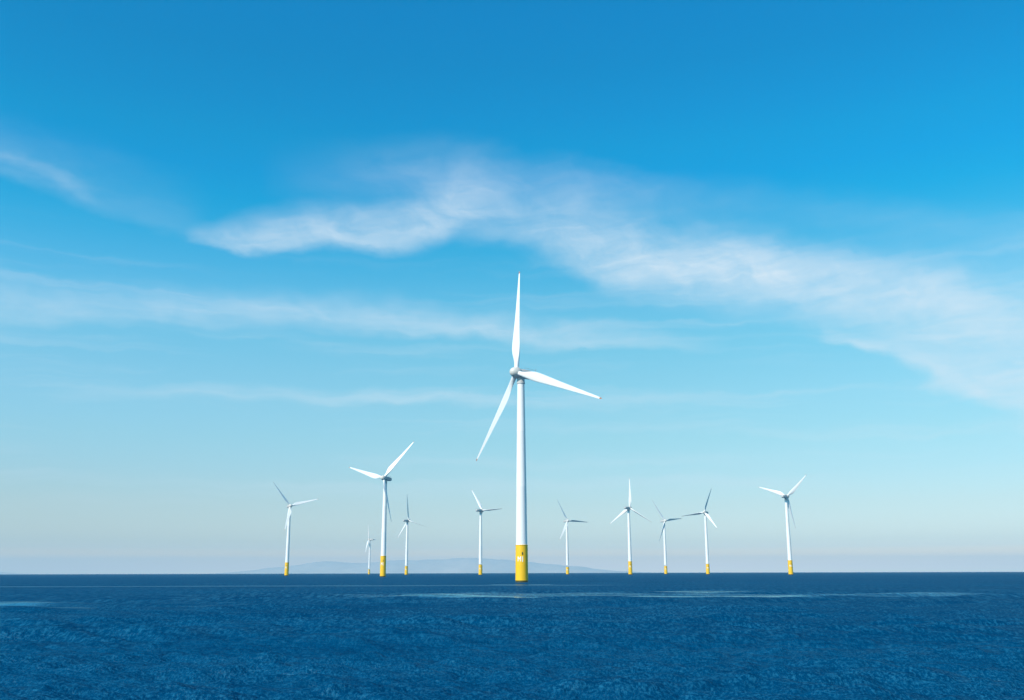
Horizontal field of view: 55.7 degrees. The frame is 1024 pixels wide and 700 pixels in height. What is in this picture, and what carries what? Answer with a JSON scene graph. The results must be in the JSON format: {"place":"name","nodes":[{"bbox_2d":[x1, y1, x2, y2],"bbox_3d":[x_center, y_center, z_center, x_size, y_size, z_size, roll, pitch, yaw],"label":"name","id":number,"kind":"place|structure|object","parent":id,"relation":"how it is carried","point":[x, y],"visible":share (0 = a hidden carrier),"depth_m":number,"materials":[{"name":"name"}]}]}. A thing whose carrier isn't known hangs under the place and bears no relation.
{"place":"outdoors","nodes":[
{"label":"outdoors","id":0,"kind":"place"},
{"bbox_2d":[213,558,648,573],"bbox_3d":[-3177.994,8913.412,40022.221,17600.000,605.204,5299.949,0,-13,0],"label":"hills","id":1,"kind":"structure","parent":0,"point":[461,565],"depth_m":38184.11,"materials":[{"name":"grey"}]},
{"bbox_2d":[0,572,1023,699],"bbox_3d":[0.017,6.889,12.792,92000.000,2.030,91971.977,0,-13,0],"label":"sea","id":2,"kind":"structure","parent":0,"point":[705,636],"depth_m":57.55,"materials":[{"name":"liquid"}]},
{"bbox_2d":[273,482,316,575],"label":"wind turbine","id":3,"kind":"object","parent":2,"relation":"in","point":[289,506],"visible":0.99,"depth_m":1658.21,"materials":[{"name":"metal"}]},
{"bbox_2d":[365,527,374,573],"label":"wind turbine","id":4,"kind":"object","parent":2,"relation":"in","point":[369,540],"visible":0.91,"depth_m":3316.16,"materials":[{"name":"metal"}]},
{"bbox_2d":[349,442,413,576],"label":"wind turbine","id":5,"kind":"object","parent":2,"relation":"in","point":[385,478],"visible":0.98,"depth_m":1034.89,"materials":[{"name":"metal"}]},
{"bbox_2d":[398,498,425,574],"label":"wind turbine","id":6,"kind":"object","parent":2,"relation":"in","point":[406,549],"visible":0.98,"depth_m":2212.64,"materials":[{"name":"metal"}]},
{"bbox_2d":[472,491,497,574],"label":"wind turbine","id":7,"kind":"object","parent":2,"relation":"in","point":[480,510],"visible":0.98,"depth_m":1857.09,"materials":[{"name":"metal"}]},
{"bbox_2d":[476,271,601,581],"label":"wind turbine","id":8,"kind":"object","parent":2,"relation":"in","point":[521,545],"visible":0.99,"depth_m":419.06,"materials":[{"name":"metal"}]},
{"bbox_2d":[558,502,583,573],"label":"wind turbine","id":9,"kind":"object","parent":2,"relation":"in","point":[567,551],"visible":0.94,"depth_m":2331.54,"materials":[{"name":"metal"}]},
{"bbox_2d":[610,478,650,574],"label":"wind turbine","id":10,"kind":"object","parent":2,"relation":"in","point":[628,508],"visible":0.98,"depth_m":1797.57,"materials":[{"name":"metal"}]},
{"bbox_2d":[652,500,681,573],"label":"wind turbine","id":11,"kind":"object","parent":2,"relation":"in","point":[665,554],"visible":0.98,"depth_m":2340.52,"materials":[{"name":"metal"}]},
{"bbox_2d":[684,490,716,573],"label":"wind turbine","id":12,"kind":"object","parent":2,"relation":"in","point":[705,512],"visible":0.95,"depth_m":2011.73,"materials":[{"name":"metal"}]},
{"bbox_2d":[759,475,805,574],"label":"wind turbine","id":13,"kind":"object","parent":2,"relation":"in","point":[789,552],"visible":0.99,"depth_m":1474.98,"materials":[{"name":"metal"}]},
{"bbox_2d":[0,0,1023,573],"label":"sky","id":14,"kind":"structure","parent":0,"point":[247,246],"materials":[{"name":"blue"}]}
]}

